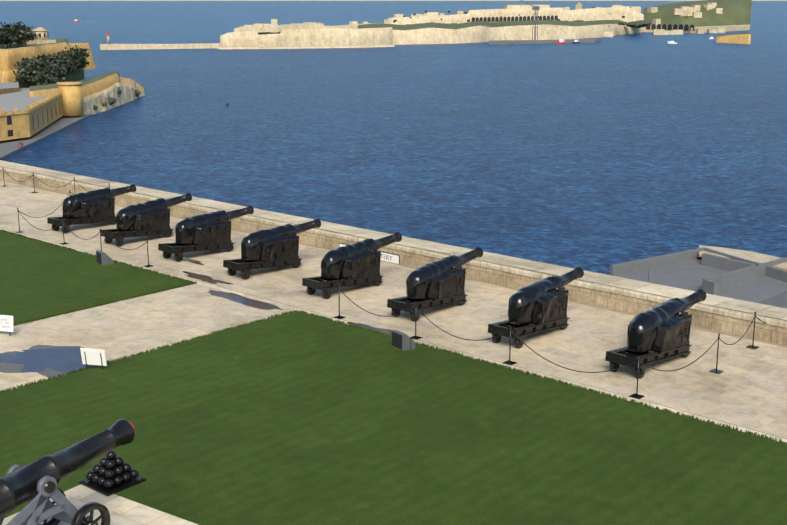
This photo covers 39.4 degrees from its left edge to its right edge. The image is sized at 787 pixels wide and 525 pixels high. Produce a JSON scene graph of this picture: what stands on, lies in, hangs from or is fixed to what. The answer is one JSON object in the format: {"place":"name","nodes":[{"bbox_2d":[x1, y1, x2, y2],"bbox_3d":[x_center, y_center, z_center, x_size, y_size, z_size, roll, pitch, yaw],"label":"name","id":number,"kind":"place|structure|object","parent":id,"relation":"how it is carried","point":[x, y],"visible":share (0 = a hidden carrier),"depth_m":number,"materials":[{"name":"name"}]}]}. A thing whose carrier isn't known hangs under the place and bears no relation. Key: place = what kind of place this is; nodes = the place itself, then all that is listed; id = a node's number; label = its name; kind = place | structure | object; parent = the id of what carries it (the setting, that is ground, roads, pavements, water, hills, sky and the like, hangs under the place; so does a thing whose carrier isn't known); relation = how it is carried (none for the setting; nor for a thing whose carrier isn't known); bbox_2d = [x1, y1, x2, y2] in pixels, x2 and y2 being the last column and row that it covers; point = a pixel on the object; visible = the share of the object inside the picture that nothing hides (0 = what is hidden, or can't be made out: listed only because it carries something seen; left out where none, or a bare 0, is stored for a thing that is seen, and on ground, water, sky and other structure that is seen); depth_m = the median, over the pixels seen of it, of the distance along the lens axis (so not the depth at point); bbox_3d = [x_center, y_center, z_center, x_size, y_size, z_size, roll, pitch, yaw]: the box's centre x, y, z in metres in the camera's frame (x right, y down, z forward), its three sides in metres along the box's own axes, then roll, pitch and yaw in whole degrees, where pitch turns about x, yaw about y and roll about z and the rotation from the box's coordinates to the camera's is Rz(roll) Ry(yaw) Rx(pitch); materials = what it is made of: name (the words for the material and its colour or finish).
{"place":"outdoors","nodes":[
{"label":"outdoors","id":0,"kind":"place"},
{"bbox_2d":[0,69,17,82],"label":"wall","id":1,"kind":"structure","parent":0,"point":[6,76],"depth_m":757.59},
{"bbox_2d":[0,90,62,140],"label":"quay building","id":2,"kind":"structure","parent":0,"point":[20,108],"depth_m":540.29,"materials":[{"name":"beige stone"}]},
{"bbox_2d":[7,115,12,136],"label":"windows","id":3,"kind":"structure","parent":2,"relation":"attached to","point":[9,122],"depth_m":510.63,"materials":[{"name":"grey glass"}]},
{"bbox_2d":[0,82,28,94],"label":"roof","id":4,"kind":"structure","parent":2,"relation":"on","point":[9,87],"depth_m":675.15,"materials":[{"name":"grey concrete"}]},
{"bbox_2d":[32,101,60,130],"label":"windows","id":5,"kind":"structure","parent":2,"relation":"attached to","point":[47,115],"depth_m":562.93,"materials":[{"name":"grey glass"}]},
{"bbox_2d":[0,38,68,69],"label":"fortress wall","id":6,"kind":"structure","parent":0,"point":[8,58],"depth_m":789.09,"materials":[{"name":"beige stone"}]},
{"bbox_2d":[0,21,38,47],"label":"barrakka trees","id":7,"kind":"object","parent":6,"relation":"on","point":[18,33],"visible":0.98,"depth_m":784.04,"materials":[{"name":"green plant"}]},
{"bbox_2d":[0,42,65,49],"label":"barrakka parapet","id":8,"kind":"structure","parent":6,"relation":"on","point":[31,46],"depth_m":789.16,"materials":[{"name":"beige stone"}]},
{"bbox_2d":[26,27,55,43],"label":"domed pavilion","id":9,"kind":"structure","parent":6,"relation":"on","point":[42,39],"depth_m":835.77,"materials":[{"name":"beige stone"}]},
{"bbox_2d":[0,113,90,159],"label":"quay","id":10,"kind":"structure","parent":0,"point":[9,147],"depth_m":533.83,"materials":[{"name":"grey concrete"}]},
{"bbox_2d":[19,68,84,87],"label":"bastion foot slope","id":11,"kind":"structure","parent":0,"point":[76,75],"depth_m":797.70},
{"bbox_2d":[12,45,89,87],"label":"bastion trees","id":12,"kind":"object","parent":11,"relation":"on","point":[43,69],"visible":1,"depth_m":750.74,"materials":[{"name":"green plant"}]},
{"bbox_2d":[56,82,83,115],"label":"round turret","id":13,"kind":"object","parent":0,"point":[72,102],"depth_m":615.81,"materials":[{"name":"beige stone"}]},
{"bbox_2d":[68,43,95,69],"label":"fortress wall","id":14,"kind":"structure","parent":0,"point":[90,60],"depth_m":870.20,"materials":[{"name":"beige stone"}]},
{"bbox_2d":[78,77,144,116],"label":"rock cliff","id":15,"kind":"structure","parent":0,"point":[126,86],"depth_m":688.73,"materials":[{"name":"grey stone"}]},
{"bbox_2d":[29,70,119,97],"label":"parapet wall","id":16,"kind":"structure","parent":15,"relation":"on","point":[97,84],"depth_m":658.21,"materials":[{"name":"beige stone"}]},
{"bbox_2d":[93,87,140,109],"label":"shrubs","id":17,"kind":"object","parent":15,"relation":"on","point":[111,100],"visible":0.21,"depth_m":681.87,"materials":[{"name":"green plant"}]},
{"bbox_2d":[238,23,373,32],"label":"buildings","id":18,"kind":"structure","parent":0,"point":[280,28],"depth_m":1794.32,"materials":[{"name":"beige stone"}]},
{"bbox_2d":[0,1,786,274],"bbox_3d":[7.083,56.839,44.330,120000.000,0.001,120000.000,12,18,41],"label":"sea","id":19,"kind":"structure","parent":0,"point":[603,155],"depth_m":570.98,"materials":[{"name":"liquid"}]},
{"bbox_2d":[100,43,221,49],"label":"breakwater","id":20,"kind":"object","parent":19,"relation":"on","point":[154,46],"visible":0.89,"depth_m":1496.79,"materials":[{"name":"beige stone"}]},
{"bbox_2d":[107,31,109,42],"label":"lighthouse","id":21,"kind":"object","parent":20,"relation":"on","point":[108,39],"visible":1,"depth_m":1471.86,"materials":[{"name":"red"}]},
{"bbox_2d":[218,45,394,48],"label":"shoreline","id":22,"kind":"structure","parent":19,"relation":"on","point":[302,47],"depth_m":1524.86,"materials":[{"name":"beige stone"}]},
{"bbox_2d":[220,27,391,46],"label":"fortress wall","id":23,"kind":"structure","parent":22,"relation":"on","point":[331,37],"depth_m":1554.45,"materials":[{"name":"beige stone"}]},
{"bbox_2d":[501,43,513,45],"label":"boat","id":24,"kind":"object","parent":19,"relation":"on","point":[505,44],"visible":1,"depth_m":1610.55,"materials":[{"name":"grey metal"}]},
{"bbox_2d":[489,39,600,44],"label":"pier","id":25,"kind":"structure","parent":19,"relation":"on","point":[495,42],"depth_m":1676.89,"materials":[{"name":"grey concrete"}]},
{"bbox_2d":[521,0,539,39],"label":"dock crane","id":26,"kind":"object","parent":25,"relation":"on","point":[535,8],"visible":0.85,"depth_m":1685.38,"materials":[{"name":"grey metal"}]},
{"bbox_2d":[557,39,565,43],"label":"boat","id":27,"kind":"object","parent":19,"relation":"on","point":[561,41],"visible":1,"depth_m":1670.87,"materials":[{"name":"red"}]},
{"bbox_2d":[716,33,750,43],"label":"spit","id":28,"kind":"structure","parent":19,"relation":"on","point":[740,38],"depth_m":1697.56,"materials":[{"name":"beige stone"}]},
{"bbox_2d":[0,229,786,443],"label":"lawn edge grass","id":29,"kind":"structure","parent":0,"point":[377,331],"depth_m":34.41,"materials":[{"name":"green plant"}]},
{"bbox_2d":[80,348,106,368],"bbox_3d":[-8.782,2.865,32.219,0.780,0.730,0.043,3,22,14],"label":"sign","id":30,"kind":"object","parent":29,"relation":"on","point":[89,356],"visible":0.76,"depth_m":32.17,"materials":[{"name":"white"}]},
{"bbox_2d":[0,231,192,324],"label":"lawn grass","id":31,"kind":"structure","parent":29,"relation":"on","point":[38,279],"depth_m":42.41,"materials":[{"name":"green plant"}]},
{"bbox_2d":[96,250,113,264],"bbox_3d":[-11.839,-0.213,45.094,0.504,0.520,0.608,-9,16,-35],"label":"loudspeaker","id":32,"kind":"object","parent":31,"relation":"on","point":[102,258],"visible":1,"depth_m":44.88,"materials":[{"name":"grey plastic"}]},
{"bbox_2d":[0,311,786,524],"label":"lawn grass","id":33,"kind":"structure","parent":29,"relation":"on","point":[296,418],"depth_m":27.02,"materials":[{"name":"green plant"}]},
{"bbox_2d":[392,330,414,350],"bbox_3d":[0.317,2.392,34.199,0.504,0.520,0.608,-10,16,-35],"label":"loudspeaker","id":34,"kind":"object","parent":33,"relation":"on","point":[401,341],"visible":1,"depth_m":33.99,"materials":[{"name":"grey plastic"}]},
{"bbox_2d":[0,181,786,441],"bbox_3d":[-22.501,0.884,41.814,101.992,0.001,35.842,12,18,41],"label":"terrace paving","id":35,"kind":"structure","parent":0,"point":[698,393],"depth_m":36.60,"materials":[{"name":"stone"}]},
{"bbox_2d":[0,315,12,335],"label":"sign","id":36,"kind":"object","parent":35,"relation":"on","point":[6,322],"visible":1,"depth_m":35.51,"materials":[{"name":"white"}]},
{"bbox_2d":[0,345,83,377],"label":"wet patch","id":37,"kind":"object","parent":35,"relation":"on","point":[15,368],"visible":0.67,"depth_m":32.42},
{"bbox_2d":[22,347,81,357],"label":"puddle","id":38,"kind":"object","parent":37,"relation":"on","point":[67,352],"visible":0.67,"depth_m":33.88,"materials":[{"name":"liquid"}]},
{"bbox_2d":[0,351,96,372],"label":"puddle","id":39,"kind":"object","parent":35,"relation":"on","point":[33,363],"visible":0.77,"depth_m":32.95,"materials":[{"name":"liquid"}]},
{"bbox_2d":[47,184,135,232],"bbox_3d":[-14.293,-2.665,52.706,1.260,1.848,4.602,12,18,40],"label":"gun","id":40,"kind":"object","parent":35,"relation":"on","point":[93,206],"visible":0.98,"depth_m":51.98,"materials":[{"name":"black metal"}]},
{"bbox_2d":[7,492,187,524],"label":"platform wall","id":41,"kind":"structure","parent":35,"relation":"on","point":[109,511],"depth_m":18.27,"materials":[{"name":"stone"}]},
{"bbox_2d":[2,485,197,524],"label":"platform paving","id":42,"kind":"structure","parent":41,"relation":"on","point":[140,514],"depth_m":18.29,"materials":[{"name":"stone"}]},
{"bbox_2d":[0,419,134,524],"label":"gun","id":43,"kind":"object","parent":42,"relation":"on","point":[35,483],"visible":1,"depth_m":16.75,"materials":[{"name":"black metal"}]},
{"bbox_2d":[79,450,146,496],"bbox_3d":[-4.955,3.586,19.339,0.834,0.598,0.834,11,17,38],"label":"cannonball pile","id":44,"kind":"object","parent":42,"relation":"on","point":[111,473],"visible":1,"depth_m":19.20,"materials":[{"name":"black metal"}]},
{"bbox_2d":[101,193,191,246],"bbox_3d":[-11.071,-2.003,49.925,1.260,1.854,4.582,12,18,41],"label":"gun","id":45,"kind":"object","parent":35,"relation":"on","point":[150,218],"visible":1,"depth_m":49.19,"materials":[{"name":"black metal"}]},
{"bbox_2d":[172,257,203,264],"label":"puddle","id":46,"kind":"object","parent":35,"relation":"on","point":[190,260],"depth_m":45.84,"materials":[{"name":"liquid"}]},
{"bbox_2d":[158,205,253,261],"bbox_3d":[-7.857,-1.323,47.091,1.230,1.849,4.602,13,18,43],"label":"gun","id":47,"kind":"object","parent":35,"relation":"on","point":[206,232],"visible":1,"depth_m":46.33,"materials":[{"name":"black metal"}]},
{"bbox_2d":[183,271,231,283],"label":"puddle","id":48,"kind":"object","parent":35,"relation":"on","point":[205,278],"depth_m":42.88,"materials":[{"name":"liquid"}]},
{"bbox_2d":[208,290,282,309],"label":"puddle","id":49,"kind":"object","parent":35,"relation":"on","point":[263,305],"depth_m":39.61,"materials":[{"name":"liquid"}]},
{"bbox_2d":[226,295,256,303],"bbox_3d":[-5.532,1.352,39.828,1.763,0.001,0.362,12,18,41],"label":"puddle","id":50,"kind":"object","parent":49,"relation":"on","point":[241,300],"depth_m":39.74,"materials":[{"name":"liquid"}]},
{"bbox_2d":[223,218,320,279],"bbox_3d":[-4.704,-0.635,44.213,1.254,1.849,4.602,13,18,43],"label":"gun","id":51,"kind":"object","parent":35,"relation":"on","point":[277,246],"visible":1,"depth_m":43.42,"materials":[{"name":"black metal"}]},
{"bbox_2d":[302,232,401,298],"bbox_3d":[-1.381,0.031,41.422,1.253,1.852,4.582,13,18,42],"label":"gun","id":52,"kind":"object","parent":35,"relation":"on","point":[357,263],"visible":1,"depth_m":40.62,"materials":[{"name":"black metal"}]},
{"bbox_2d":[347,322,412,339],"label":"puddle","id":53,"kind":"object","parent":35,"relation":"on","point":[382,330],"depth_m":36.36,"materials":[{"name":"liquid"}]},
{"bbox_2d":[0,166,765,398],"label":"stanchions and ropes","id":54,"kind":"object","parent":35,"relation":"on","point":[636,395],"visible":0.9,"depth_m":34.34,"materials":[{"name":"black metal"}]},
{"bbox_2d":[0,228,786,442],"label":"lawn kerb stones","id":55,"kind":"object","parent":35,"relation":"on","point":[474,357],"visible":0.52,"depth_m":33.42,"materials":[{"name":"beige stone"}]},
{"bbox_2d":[0,162,786,345],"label":"parapet wall","id":56,"kind":"structure","parent":35,"relation":"on","point":[738,323],"depth_m":41.85,"materials":[{"name":"beige stone"}]},
{"bbox_2d":[339,243,399,263],"bbox_3d":[-1.051,-0.367,46.355,3.500,0.420,0.026,12,18,41],"label":"sign","id":57,"kind":"object","parent":56,"relation":"attached to","point":[390,257],"visible":0.17,"depth_m":45.56,"materials":[{"name":"white"}]},
{"bbox_2d":[0,160,786,319],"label":"parapet coping slabs","id":58,"kind":"structure","parent":56,"relation":"on","point":[746,306],"depth_m":44.08,"materials":[{"name":"beige stone"}]},
{"bbox_2d":[0,180,786,347],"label":"parapet foot grime","id":59,"kind":"object","parent":56,"relation":"on","point":[693,327],"visible":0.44,"depth_m":39.62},
{"bbox_2d":[2,228,785,438],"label":"paving drain joint","id":60,"kind":"object","parent":35,"relation":"on","point":[446,347],"visible":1,"depth_m":33.24,"materials":[{"name":"grey"}]},
{"bbox_2d":[387,247,482,321],"bbox_3d":[1.661,0.683,38.692,1.270,1.853,4.582,11,17,39],"label":"gun","id":61,"kind":"object","parent":35,"relation":"on","point":[439,282],"visible":0.96,"depth_m":37.82,"materials":[{"name":"black metal"}]},
{"bbox_2d":[488,267,583,348],"bbox_3d":[4.843,1.369,35.832,1.246,1.849,4.582,11,17,39],"label":"gun","id":62,"kind":"object","parent":35,"relation":"on","point":[540,306],"visible":0.98,"depth_m":34.90,"materials":[{"name":"black metal"}]},
{"bbox_2d":[605,289,706,378],"bbox_3d":[8.101,2.034,33.051,1.248,1.849,4.582,12,18,42],"label":"gun","id":63,"kind":"object","parent":35,"relation":"on","point":[662,331],"visible":1,"depth_m":32.13,"materials":[{"name":"black metal"}]},
{"bbox_2d":[0,0,786,0],"label":"sky","id":64,"kind":"structure","parent":0,"point":[0,0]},
{"bbox_2d":[244,5,640,34],"bbox_3d":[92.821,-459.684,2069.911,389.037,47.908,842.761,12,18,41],"label":"buildings","id":65,"kind":"structure","parent":0,"point":[638,9],"depth_m":2182.76,"materials":[{"name":"beige stone"}]},
{"bbox_2d":[279,11,624,33],"bbox_3d":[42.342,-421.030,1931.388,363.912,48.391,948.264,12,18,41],"label":"fort ricasoli openings","id":66,"kind":"object","parent":65,"relation":"attached to","point":[468,20],"visible":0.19,"depth_m":2152.32,"materials":[{"name":"black"}]},
{"bbox_2d":[271,19,277,32],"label":"tower","id":67,"kind":"structure","parent":66,"relation":"on","point":[274,29],"depth_m":1752.26,"materials":[{"name":"beige stone"}]},
{"bbox_2d":[472,15,557,21],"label":"fort ricasoli casemate arches","id":68,"kind":"structure","parent":66,"relation":"on","point":[492,19],"depth_m":2154.76,"materials":[{"name":"grey"}]},
{"bbox_2d":[358,19,645,44],"bbox_3d":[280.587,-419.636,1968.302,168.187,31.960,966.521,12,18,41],"label":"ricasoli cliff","id":69,"kind":"structure","parent":0,"point":[446,33],"depth_m":1791.60,"materials":[{"name":"beige stone"}]},
{"bbox_2d":[388,7,643,24],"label":"fortress wall","id":70,"kind":"structure","parent":69,"relation":"on","point":[616,13],"depth_m":2156.66,"materials":[{"name":"beige stone"}]},
{"bbox_2d":[406,20,650,27],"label":"ricasoli scrub bushes","id":71,"kind":"object","parent":69,"relation":"on","point":[639,24],"visible":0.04,"depth_m":2031.54,"materials":[{"name":"green plant"}]},
{"bbox_2d":[645,26,695,33],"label":"arcade wall","id":72,"kind":"structure","parent":69,"relation":"on","point":[684,31],"depth_m":2231.68,"materials":[{"name":"beige stone"}]},
{"bbox_2d":[504,2,582,9],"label":"buildings","id":73,"kind":"structure","parent":0,"point":[579,5],"depth_m":2200.34,"materials":[{"name":"beige stone"}]},
{"bbox_2d":[643,0,751,27],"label":"hillside","id":74,"kind":"structure","parent":0,"point":[736,12],"depth_m":2549.52,"materials":[{"name":"green plant"}]},
{"bbox_2d":[604,3,724,36],"bbox_3d":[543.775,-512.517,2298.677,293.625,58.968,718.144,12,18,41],"label":"buildings","id":75,"kind":"structure","parent":74,"relation":"on","point":[693,10],"depth_m":2541.41,"materials":[{"name":"beige stone"}]},
{"bbox_2d":[611,258,786,308],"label":"flat roof","id":76,"kind":"structure","parent":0,"point":[692,274],"depth_m":106.25,"materials":[{"name":"grey concrete"}]},
{"bbox_2d":[610,247,786,294],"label":"lascaris roof parapets","id":77,"kind":"object","parent":76,"relation":"on","point":[739,269],"visible":0.94,"depth_m":109.69,"materials":[{"name":"grey concrete"}]},
{"bbox_2d":[690,25,749,33],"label":"quay wall","id":78,"kind":"structure","parent":0,"point":[735,28],"depth_m":2329.10,"materials":[{"name":"beige stone"}]},
{"bbox_2d":[646,24,693,30],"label":"arches","id":79,"kind":"structure","parent":78,"relation":"on","point":[675,26],"depth_m":2231.04,"materials":[{"name":"grey"}]},
{"bbox_2d":[699,245,786,270],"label":"lascaris bastion top","id":80,"kind":"object","parent":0,"point":[755,257],"visible":0.64,"depth_m":113.99,"materials":[{"name":"beige stone"}]}
]}

